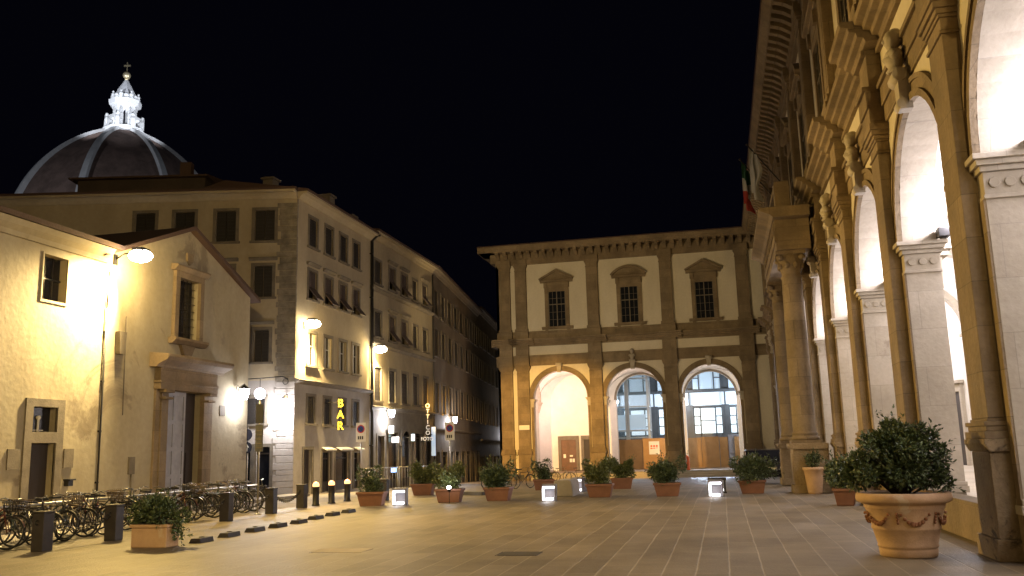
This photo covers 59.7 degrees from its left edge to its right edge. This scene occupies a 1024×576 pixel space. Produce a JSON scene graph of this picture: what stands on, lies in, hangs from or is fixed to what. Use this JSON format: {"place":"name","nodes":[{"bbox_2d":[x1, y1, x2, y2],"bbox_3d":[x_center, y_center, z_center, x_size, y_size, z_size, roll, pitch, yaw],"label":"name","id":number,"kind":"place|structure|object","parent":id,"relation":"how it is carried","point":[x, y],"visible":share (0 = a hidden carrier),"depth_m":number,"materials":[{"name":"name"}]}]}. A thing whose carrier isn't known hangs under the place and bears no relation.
{"place":"outdoors","nodes":[
{"label":"outdoors","id":0,"kind":"place"},
{"bbox_2d":[14,62,197,193],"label":"cathedral dome","id":1,"kind":"structure","parent":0,"point":[120,143],"depth_m":222.86,"materials":[{"name":"tile"}]},
{"bbox_2d":[1,494,309,534],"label":"pavement","id":2,"kind":"structure","parent":0,"point":[286,496],"depth_m":30.43,"materials":[{"name":"beige stone"}]},
{"bbox_2d":[0,481,482,547],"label":"street","id":3,"kind":"structure","parent":0,"point":[322,499],"depth_m":26.66,"materials":[{"name":"grey stone"}]},
{"bbox_2d":[0,500,28,549],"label":"bicycle","id":4,"kind":"object","parent":3,"relation":"on","point":[9,508],"visible":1,"depth_m":16.92,"materials":[{"name":"black metal"}]},
{"bbox_2d":[0,498,32,546],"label":"bicycle","id":5,"kind":"object","parent":3,"relation":"on","point":[28,522],"visible":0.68,"depth_m":17.38,"materials":[{"name":"black metal"}]},
{"bbox_2d":[0,497,37,545],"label":"bicycle","id":6,"kind":"object","parent":3,"relation":"on","point":[30,518],"visible":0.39,"depth_m":17.68,"materials":[{"name":"black metal"}]},
{"bbox_2d":[0,495,65,543],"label":"bicycle","id":7,"kind":"object","parent":3,"relation":"on","point":[56,514],"visible":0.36,"depth_m":18.05,"materials":[{"name":"black metal"}]},
{"bbox_2d":[17,494,78,540],"bbox_3d":[-9.662,4.795,18.587,1.573,0.938,0.540,-5,-17,17],"label":"bicycle","id":8,"kind":"object","parent":3,"relation":"on","point":[62,511],"visible":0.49,"depth_m":18.50,"materials":[{"name":"black metal"}]},
{"bbox_2d":[13,493,84,538],"bbox_3d":[-9.896,4.881,19.013,1.573,0.938,0.540,-3,-19,9],"label":"bicycle","id":9,"kind":"object","parent":3,"relation":"on","point":[70,499],"visible":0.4,"depth_m":18.96,"materials":[{"name":"black metal"}]},
{"bbox_2d":[29,492,98,536],"bbox_3d":[-9.736,4.933,19.354,1.573,0.938,0.540,-2,-11,2],"label":"bicycle","id":10,"kind":"object","parent":3,"relation":"on","point":[81,511],"visible":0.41,"depth_m":19.33,"materials":[{"name":"black metal"}]},
{"bbox_2d":[55,492,102,535],"bbox_3d":[-9.587,5.010,19.765,1.573,0.938,0.540,-7,-20,28],"label":"bicycle","id":11,"kind":"object","parent":3,"relation":"on","point":[86,512],"visible":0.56,"depth_m":19.63,"materials":[{"name":"black metal"}]},
{"bbox_2d":[68,491,105,534],"bbox_3d":[-9.449,5.051,20.035,1.573,0.938,0.540,-7,-17,29],"label":"bicycle","id":12,"kind":"object","parent":3,"relation":"on","point":[84,500],"visible":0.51,"depth_m":20.08,"materials":[{"name":"black metal"}]},
{"bbox_2d":[78,490,128,531],"bbox_3d":[-9.440,5.123,20.428,1.573,0.938,0.540,-7,-17,28],"label":"bicycle","id":13,"kind":"object","parent":3,"relation":"on","point":[112,500],"visible":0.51,"depth_m":20.34,"materials":[{"name":"black metal"}]},
{"bbox_2d":[0,484,256,537],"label":"bicycle rack","id":14,"kind":"object","parent":3,"relation":"on","point":[89,500],"visible":0.27,"depth_m":21.25,"materials":[{"name":"metal"}]},
{"bbox_2d":[154,484,207,520],"bbox_3d":[-8.796,5.680,23.577,1.573,0.938,0.540,-4,-19,15],"label":"bicycle","id":15,"kind":"object","parent":3,"relation":"on","point":[194,497],"visible":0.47,"depth_m":23.48,"materials":[{"name":"black metal"}]},
{"bbox_2d":[165,485,199,521],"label":"bicycle","id":16,"kind":"object","parent":3,"relation":"on","point":[187,494],"visible":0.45,"depth_m":23.03,"materials":[{"name":"black metal"}]},
{"bbox_2d":[178,483,219,517],"bbox_3d":[-8.611,5.816,24.359,1.573,0.938,0.540,-2,-3,3],"label":"bicycle","id":17,"kind":"object","parent":3,"relation":"on","point":[207,498],"visible":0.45,"depth_m":24.34,"materials":[{"name":"black metal"}]},
{"bbox_2d":[0,0,759,320],"label":"sky","id":18,"kind":"structure","parent":0,"point":[449,129],"materials":[{"name":"black"}]},
{"bbox_2d":[0,477,1023,575],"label":"ground","id":19,"kind":"structure","parent":0,"point":[641,528],"depth_m":15.79,"materials":[{"name":"beige stone"}]},
{"bbox_2d":[31,510,55,551],"bbox_3d":[-8.675,4.493,16.488,0.280,0.720,0.409,-4,-11,15],"label":"square bollard","id":20,"kind":"object","parent":19,"relation":"on","point":[42,531],"visible":1,"depth_m":16.39,"materials":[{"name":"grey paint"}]},
{"bbox_2d":[104,504,124,540],"bbox_3d":[-8.183,4.818,18.348,0.280,0.720,0.409,-4,-10,11],"label":"square bollard","id":21,"kind":"object","parent":19,"relation":"on","point":[113,528],"visible":1,"depth_m":18.24,"materials":[{"name":"grey paint"}]},
{"bbox_2d":[54,514,108,532],"bbox_3d":[-8.431,4.623,17.421,0.112,0.297,1.603,-4,-11,14],"label":"chain","id":22,"kind":"object","parent":21,"relation":"hanging from","point":[85,528],"visible":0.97,"depth_m":17.41,"materials":[{"name":"metal"}]},
{"bbox_2d":[0,205,260,525],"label":"church","id":23,"kind":"structure","parent":19,"relation":"on","point":[126,371],"depth_m":25.89,"materials":[{"name":"paint"}]},
{"bbox_2d":[17,398,65,524],"bbox_3d":[-12.124,4.426,22.823,0.280,3.140,1.370,-4,-11,13],"label":"door","id":24,"kind":"structure","parent":23,"relation":"in","point":[37,436],"depth_m":22.97,"materials":[{"name":"grey stone"}]},
{"bbox_2d":[40,251,69,306],"bbox_3d":[-12.270,-0.224,23.730,0.295,1.320,0.980,-4,-11,13],"label":"window","id":25,"kind":"structure","parent":23,"relation":"in","point":[50,281],"depth_m":23.87,"materials":[{"name":"paint"}]},
{"bbox_2d":[113,247,152,264],"bbox_3d":[-11.069,-0.931,26.031,1.201,0.430,0.680,-4,-11,13],"label":"wall floodlight","id":26,"kind":"object","parent":23,"relation":"attached to","point":[140,254],"depth_m":25.81,"materials":[{"name":"metal"}]},
{"bbox_2d":[168,263,210,356],"bbox_3d":[-10.764,0.830,29.527,0.550,3.039,1.920,-4,-11,13],"label":"window","id":27,"kind":"structure","parent":23,"relation":"in","point":[182,291],"depth_m":29.63,"materials":[{"name":"brown stone"}]},
{"bbox_2d":[126,488,192,547],"bbox_3d":[-6.598,4.314,16.776,1.422,1.066,0.787,-4,-11,13],"label":"planter","id":28,"kind":"object","parent":19,"relation":"on","point":[152,526],"visible":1,"depth_m":16.61,"materials":[{"name":"ceramic"}]},
{"bbox_2d":[0,162,380,496],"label":"bar building","id":29,"kind":"structure","parent":19,"relation":"on","point":[295,257],"depth_m":38.44,"materials":[{"name":"paint"}]},
{"bbox_2d":[132,210,158,231],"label":"window","id":30,"kind":"structure","parent":29,"relation":"in","point":[144,221],"depth_m":38.40,"materials":[{"name":"brown wood"}]},
{"bbox_2d":[171,209,197,227],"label":"window","id":31,"kind":"structure","parent":29,"relation":"in","point":[191,220],"depth_m":38.41,"materials":[{"name":"brown wood"}]},
{"bbox_2d":[211,208,239,243],"bbox_3d":[-12.290,-2.662,38.311,1.240,1.570,0.180,-2,-10,0],"label":"window","id":32,"kind":"structure","parent":29,"relation":"in","point":[229,235],"depth_m":38.34,"materials":[{"name":"brown wood"}]},
{"bbox_2d":[247,395,268,425],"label":"window","id":33,"kind":"structure","parent":29,"relation":"in","point":[251,412],"depth_m":36.92,"materials":[{"name":"grey stone"}]},
{"bbox_2d":[249,320,273,363],"bbox_3d":[-10.505,2.286,37.378,1.040,1.810,0.230,-2,-10,0],"label":"window","id":34,"kind":"structure","parent":29,"relation":"in","point":[263,339],"depth_m":37.41,"materials":[{"name":"brown wood"}]},
{"bbox_2d":[249,256,277,298],"bbox_3d":[-10.578,-0.419,37.870,1.200,1.810,0.230,-2,-10,0],"label":"window","id":35,"kind":"structure","parent":29,"relation":"in","point":[266,290],"depth_m":37.92,"materials":[{"name":"brown wood"}]},
{"bbox_2d":[249,207,278,242],"bbox_3d":[-10.620,-2.707,38.311,1.240,1.570,0.180,-2,-10,0],"label":"window","id":36,"kind":"structure","parent":29,"relation":"in","point":[266,231],"depth_m":38.34,"materials":[{"name":"brown stone"}]},
{"bbox_2d":[302,447,313,493],"bbox_3d":[-8.733,7.724,37.773,0.225,1.980,1.060,-4,-11,13],"label":"door","id":37,"kind":"structure","parent":29,"relation":"in","point":[305,450],"depth_m":38.00,"materials":[{"name":"brown stone"}]},
{"bbox_2d":[305,393,317,425],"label":"window","id":38,"kind":"structure","parent":29,"relation":"in","point":[309,400],"depth_m":38.45,"materials":[{"name":"brown wood"}]},
{"bbox_2d":[305,329,318,368],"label":"window","id":39,"kind":"structure","parent":29,"relation":"in","point":[309,338],"depth_m":39.08,"materials":[{"name":"grey stone"}]},
{"bbox_2d":[307,214,320,251],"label":"window","id":40,"kind":"structure","parent":29,"relation":"in","point":[311,223],"depth_m":39.87,"materials":[{"name":"brown stone"}]},
{"bbox_2d":[306,261,323,303],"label":"window","id":41,"kind":"structure","parent":29,"relation":"in","point":[311,290],"depth_m":39.41,"materials":[{"name":"brown stone"}]},
{"bbox_2d":[322,395,333,426],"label":"window","id":42,"kind":"structure","parent":29,"relation":"in","point":[325,409],"depth_m":40.03,"materials":[{"name":"brown stone"}]},
{"bbox_2d":[322,334,334,371],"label":"window","id":43,"kind":"structure","parent":29,"relation":"in","point":[325,366],"depth_m":40.70,"materials":[{"name":"grey stone"}]},
{"bbox_2d":[323,223,335,259],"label":"window","id":44,"kind":"structure","parent":29,"relation":"in","point":[328,233],"depth_m":41.46,"materials":[{"name":"brown stone"}]},
{"bbox_2d":[323,268,339,308],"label":"window","id":45,"kind":"structure","parent":29,"relation":"in","point":[327,296],"depth_m":41.02,"materials":[{"name":"brown stone"}]},
{"bbox_2d":[337,338,348,373],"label":"window","id":46,"kind":"structure","parent":29,"relation":"in","point":[340,345],"depth_m":42.29,"materials":[{"name":"grey stone"}]},
{"bbox_2d":[338,231,349,265],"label":"window","id":47,"kind":"structure","parent":29,"relation":"in","point":[342,240],"depth_m":43.04,"materials":[{"name":"brown stone"}]},
{"bbox_2d":[338,275,353,313],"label":"window","id":48,"kind":"structure","parent":29,"relation":"in","point":[341,289],"depth_m":42.56,"materials":[{"name":"brown stone"}]},
{"bbox_2d":[351,399,359,427],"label":"window","id":49,"kind":"structure","parent":29,"relation":"in","point":[354,405],"depth_m":43.13,"materials":[{"name":"grey glass"}]},
{"bbox_2d":[351,238,361,271],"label":"window","id":50,"kind":"structure","parent":29,"relation":"in","point":[354,246],"depth_m":44.54,"materials":[{"name":"brown stone"}]},
{"bbox_2d":[351,342,361,376],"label":"window","id":51,"kind":"structure","parent":29,"relation":"in","point":[353,348],"depth_m":43.77,"materials":[{"name":"grey stone"}]},
{"bbox_2d":[351,281,365,317],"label":"window","id":52,"kind":"structure","parent":29,"relation":"in","point":[355,306],"depth_m":44.13,"materials":[{"name":"brown stone"}]},
{"bbox_2d":[219,492,233,521],"bbox_3d":[-7.348,5.633,22.959,0.280,0.720,0.409,-3,-10,10],"label":"square bollard","id":53,"kind":"object","parent":19,"relation":"on","point":[226,509],"visible":1,"depth_m":22.85,"materials":[{"name":"grey paint"}]},
{"bbox_2d":[254,401,263,514],"bbox_3d":[-7.210,4.824,25.463,0.240,3.200,0.171,-4,-11,13],"label":"signpost","id":54,"kind":"object","parent":19,"relation":"on","point":[259,428],"visible":1,"depth_m":25.52,"materials":[{"name":"metal"}]},
{"bbox_2d":[265,488,277,513],"bbox_3d":[-6.893,6.089,25.534,0.280,0.720,0.409,-4,-11,12],"label":"square bollard","id":55,"kind":"object","parent":19,"relation":"on","point":[271,504],"visible":1,"depth_m":25.42,"materials":[{"name":"grey metal"}]},
{"bbox_2d":[296,484,307,507],"bbox_3d":[-6.580,6.518,27.938,0.280,0.720,0.409,-4,-11,15],"label":"square bollard","id":56,"kind":"object","parent":19,"relation":"on","point":[301,499],"visible":1,"depth_m":27.83,"materials":[{"name":"grey paint"}]},
{"bbox_2d":[356,423,365,490],"bbox_3d":[-5.570,6.367,32.936,0.380,2.750,0.190,-4,-11,13],"label":"parking sign","id":57,"kind":"object","parent":19,"relation":"on","point":[361,432],"visible":0.83,"depth_m":33.05,"materials":[{"name":"metal"}]},
{"bbox_2d":[354,463,387,505],"bbox_3d":[-4.465,6.182,28.122,1.037,1.334,0.825,-3,-10,7],"label":"planter","id":58,"kind":"object","parent":19,"relation":"on","point":[371,494],"visible":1,"depth_m":27.98,"materials":[{"name":"brown plastic"}]},
{"bbox_2d":[351,214,438,488],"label":"terrace house","id":59,"kind":"structure","parent":19,"relation":"on","point":[403,333],"depth_m":49.91,"materials":[{"name":"paint"}]},
{"bbox_2d":[374,257,383,287],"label":"window","id":60,"kind":"structure","parent":59,"relation":"in","point":[376,264],"depth_m":47.25,"materials":[{"name":"brown stone"}]},
{"bbox_2d":[374,308,383,339],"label":"window","id":61,"kind":"structure","parent":59,"relation":"in","point":[376,315],"depth_m":46.76,"materials":[{"name":"brown stone"}]},
{"bbox_2d":[374,364,383,402],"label":"window","id":62,"kind":"structure","parent":59,"relation":"in","point":[376,370],"depth_m":46.22,"materials":[{"name":"grey stone"}]},
{"bbox_2d":[376,433,384,478],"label":"door","id":63,"kind":"structure","parent":59,"relation":"in","point":[378,435],"depth_m":46.14,"materials":[{"name":"grey stone"}]},
{"bbox_2d":[388,368,397,404],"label":"window","id":64,"kind":"structure","parent":59,"relation":"in","point":[390,370],"depth_m":48.25,"materials":[{"name":"brown stone"}]},
{"bbox_2d":[388,260,401,293],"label":"window","id":65,"kind":"structure","parent":59,"relation":"in","point":[390,272],"depth_m":49.23,"materials":[{"name":"brown stone"}]},
{"bbox_2d":[388,309,401,343],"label":"window","id":66,"kind":"structure","parent":59,"relation":"in","point":[391,332],"depth_m":48.71,"materials":[{"name":"brown stone"}]},
{"bbox_2d":[400,370,409,405],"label":"window","id":67,"kind":"structure","parent":59,"relation":"in","point":[404,378],"depth_m":50.19,"materials":[{"name":"brown wood"}]},
{"bbox_2d":[400,266,413,299],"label":"window","id":68,"kind":"structure","parent":59,"relation":"in","point":[402,278],"depth_m":51.09,"materials":[{"name":"brown stone"}]},
{"bbox_2d":[400,314,413,347],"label":"window","id":69,"kind":"structure","parent":59,"relation":"in","point":[403,325],"depth_m":50.67,"materials":[{"name":"brown stone"}]},
{"bbox_2d":[412,373,420,406],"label":"window","id":70,"kind":"structure","parent":59,"relation":"in","point":[414,379],"depth_m":51.87,"materials":[{"name":"brown wood"}]},
{"bbox_2d":[420,426,436,455],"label":"pharmacy banner","id":71,"kind":"object","parent":59,"relation":"attached to","point":[434,441],"visible":1,"depth_m":51.85,"materials":[{"name":"white plastic"}]},
{"bbox_2d":[392,488,407,505],"bbox_3d":[-3.499,6.530,27.907,0.432,0.532,0.486,-2,-10,1],"label":"cube light","id":72,"kind":"object","parent":19,"relation":"on","point":[399,496],"visible":1,"depth_m":27.77,"materials":[{"name":"white plastic"}]},
{"bbox_2d":[407,459,435,495],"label":"planter","id":73,"kind":"object","parent":19,"relation":"on","point":[423,477],"visible":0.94,"depth_m":33.91,"materials":[{"name":"brown plastic"}]},
{"bbox_2d":[431,460,466,502],"bbox_3d":[-2.022,6.236,28.866,1.247,1.365,1.076,2,-11,-19],"label":"planter","id":74,"kind":"object","parent":19,"relation":"on","point":[451,477],"visible":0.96,"depth_m":28.63,"materials":[{"name":"brown plastic"}]},
{"bbox_2d":[445,422,454,465],"bbox_3d":[-2.429,6.686,35.159,0.380,2.750,0.190,-4,-11,13],"label":"parking sign","id":75,"kind":"object","parent":19,"relation":"on","point":[449,431],"visible":0.79,"depth_m":35.29,"materials":[{"name":"metal"}]},
{"bbox_2d":[432,265,482,482],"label":"terrace house","id":76,"kind":"structure","parent":19,"relation":"on","point":[457,310],"depth_m":63.74,"materials":[{"name":"paint"}]},
{"bbox_2d":[477,306,499,473],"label":"terrace house","id":77,"kind":"structure","parent":19,"relation":"on","point":[489,426],"depth_m":79.87,"materials":[{"name":"paint"}]},
{"bbox_2d":[478,454,517,500],"bbox_3d":[-0.450,6.151,29.011,1.424,1.499,1.122,-3,-10,8],"label":"planter","id":78,"kind":"object","parent":19,"relation":"on","point":[494,478],"visible":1,"depth_m":28.79,"materials":[{"name":"brown plant"}]},
{"bbox_2d":[530,457,554,489],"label":"planter","id":79,"kind":"object","parent":19,"relation":"on","point":[544,474],"visible":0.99,"depth_m":36.23,"materials":[{"name":"brown plastic"}]},
{"bbox_2d":[542,483,556,501],"bbox_3d":[1.177,6.415,27.966,0.432,0.532,0.486,-3,-10,7],"label":"cube light","id":80,"kind":"object","parent":19,"relation":"on","point":[549,492],"visible":1,"depth_m":27.84,"materials":[{"name":"white plastic"}]},
{"bbox_2d":[554,478,579,496],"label":"stone block","id":81,"kind":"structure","parent":19,"relation":"on","point":[568,487],"depth_m":30.32,"materials":[{"name":"beige stone"}]},
{"bbox_2d":[581,455,615,497],"bbox_3d":[2.889,6.214,29.480,1.247,1.365,1.076,1,-11,-16],"label":"planter","id":82,"kind":"object","parent":19,"relation":"on","point":[601,485],"visible":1,"depth_m":29.25,"materials":[{"name":"brown plastic"}]},
{"bbox_2d":[608,454,636,488],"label":"planter","id":83,"kind":"object","parent":19,"relation":"on","point":[622,480],"visible":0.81,"depth_m":35.18,"materials":[{"name":"brown plastic"}]},
{"bbox_2d":[477,226,774,480],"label":"loggia wing","id":84,"kind":"structure","parent":19,"relation":"on","point":[587,328],"depth_m":68.41,"materials":[{"name":"beige paint"}]},
{"bbox_2d":[538,269,572,332],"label":"window","id":85,"kind":"structure","parent":84,"relation":"in","point":[556,282],"depth_m":69.80,"materials":[{"name":"brown stone"}]},
{"bbox_2d":[558,436,579,470],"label":"door","id":86,"kind":"structure","parent":84,"relation":"in","point":[568,446],"depth_m":73.07,"materials":[{"name":"brown wood"}]},
{"bbox_2d":[581,435,589,470],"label":"door","id":87,"kind":"structure","parent":84,"relation":"in","point":[585,446],"depth_m":72.82,"materials":[{"name":"brown wood"}]},
{"bbox_2d":[610,265,646,328],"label":"window","id":88,"kind":"structure","parent":84,"relation":"in","point":[628,279],"depth_m":68.56,"materials":[{"name":"brown stone"}]},
{"bbox_2d":[619,438,665,468],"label":"hoarding","id":89,"kind":"object","parent":84,"relation":"attached to","point":[644,451],"visible":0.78,"depth_m":73.46,"materials":[{"name":"brown wood"}]},
{"bbox_2d":[684,258,722,324],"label":"window","id":90,"kind":"structure","parent":84,"relation":"in","point":[702,273],"depth_m":67.32,"materials":[{"name":"brown stone"}]},
{"bbox_2d":[688,436,720,467],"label":"hoarding","id":91,"kind":"object","parent":84,"relation":"attached to","point":[704,452],"visible":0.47,"depth_m":72.36,"materials":[{"name":"brown wood"}]},
{"bbox_2d":[719,436,729,466],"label":"hoarding","id":92,"kind":"object","parent":84,"relation":"attached to","point":[724,449],"visible":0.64,"depth_m":72.40,"materials":[{"name":"brown wood"}]},
{"bbox_2d":[617,375,652,439],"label":"glass lift","id":93,"kind":"object","parent":19,"relation":"on","point":[627,423],"visible":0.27,"depth_m":76.06,"materials":[{"name":"metal"}]},
{"bbox_2d":[644,450,687,496],"bbox_3d":[5.034,5.999,28.991,1.424,1.499,1.122,-2,-10,3],"label":"planter","id":94,"kind":"object","parent":19,"relation":"on","point":[663,473],"visible":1,"depth_m":28.76,"materials":[{"name":"brown plant"}]},
{"bbox_2d":[617,372,738,439],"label":"glazed building","id":95,"kind":"structure","parent":19,"relation":"on","point":[711,404],"depth_m":81.82,"materials":[{"name":"clear glass"}]},
{"bbox_2d":[707,479,723,496],"bbox_3d":[6.350,6.247,27.814,0.432,0.532,0.486,-3,-10,7],"label":"cube light","id":96,"kind":"object","parent":19,"relation":"on","point":[715,487],"visible":1,"depth_m":27.78,"materials":[{"name":"white plastic"}]},
{"bbox_2d":[728,450,781,493],"bbox_3d":[7.934,5.979,29.188,1.582,1.454,1.315,-9,-13,37],"label":"planter","id":97,"kind":"object","parent":19,"relation":"on","point":[747,468],"visible":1,"depth_m":29.07,"materials":[{"name":"brown plant"}]},
{"bbox_2d":[744,448,781,477],"bbox_3d":[11.150,7.844,39.241,1.720,1.510,4.315,-4,-11,13],"label":"parked car","id":98,"kind":"object","parent":19,"relation":"on","point":[774,452],"visible":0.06,"depth_m":38.42,"materials":[{"name":"black paint"}]},
{"bbox_2d":[751,181,832,493],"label":"column","id":99,"kind":"structure","parent":19,"relation":"on","point":[781,246],"depth_m":29.71,"materials":[{"name":"stone"}]},
{"bbox_2d":[802,448,823,493],"bbox_3d":[9.474,5.727,28.063,0.699,1.466,0.670,9,-14,-44],"label":"potted shrub","id":100,"kind":"object","parent":19,"relation":"on","point":[813,473],"visible":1,"depth_m":27.85,"materials":[{"name":"beige ceramic"}]},
{"bbox_2d":[821,446,857,505],"bbox_3d":[8.518,4.778,22.794,1.122,1.499,1.424,-4,-11,15],"label":"planter","id":101,"kind":"object","parent":19,"relation":"on","point":[843,495],"visible":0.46,"depth_m":22.44,"materials":[{"name":"brown plastic"}]},
{"bbox_2d":[741,0,1023,561],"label":"arcaded hospital","id":102,"kind":"structure","parent":19,"relation":"on","point":[886,139],"depth_m":17.45,"materials":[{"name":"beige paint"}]},
{"bbox_2d":[739,158,770,213],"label":"hanging flag","id":103,"kind":"object","parent":102,"relation":"attached to","point":[746,183],"visible":0.96,"depth_m":40.53,"materials":[{"name":"red fabric"}]},
{"bbox_2d":[746,144,779,202],"bbox_3d":[10.794,-4.957,38.048,1.420,2.718,0.448,-4,-11,13],"label":"hanging flag","id":104,"kind":"object","parent":102,"relation":"attached to","point":[755,166],"visible":0.99,"depth_m":38.07,"materials":[{"name":"grey fabric"}]},
{"bbox_2d":[780,117,794,204],"bbox_3d":[11.941,-4.949,38.282,0.390,5.030,2.742,-4,-11,13],"label":"window","id":105,"kind":"structure","parent":102,"relation":"in","point":[784,130],"depth_m":38.79,"materials":[{"name":"brown stone"}]},
{"bbox_2d":[789,63,806,176],"bbox_3d":[10.682,-5.844,32.951,0.390,4.950,2.762,-4,-11,13],"label":"window","id":106,"kind":"structure","parent":102,"relation":"in","point":[795,94],"depth_m":33.37,"materials":[{"name":"brown stone"}]},
{"bbox_2d":[801,0,824,116],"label":"window","id":107,"kind":"structure","parent":102,"relation":"in","point":[809,21],"depth_m":28.00,"materials":[{"name":"brown stone"}]},
{"bbox_2d":[835,0,852,76],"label":"window","id":108,"kind":"structure","parent":102,"relation":"in","point":[843,7],"depth_m":22.64,"materials":[{"name":"brown wood"}]},
{"bbox_2d":[954,379,972,465],"bbox_3d":[17.602,5.318,35.141,0.250,3.270,2.000,-4,-11,13],"label":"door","id":109,"kind":"structure","parent":102,"relation":"in","point":[959,388],"depth_m":34.57,"materials":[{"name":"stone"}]},
{"bbox_2d":[832,404,965,558],"bbox_3d":[5.486,2.710,12.692,1.651,2.116,1.358,-9,-13,34],"label":"potted laurel","id":110,"kind":"object","parent":19,"relation":"on","point":[898,460],"visible":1,"depth_m":12.37,"materials":[{"name":"plant"}]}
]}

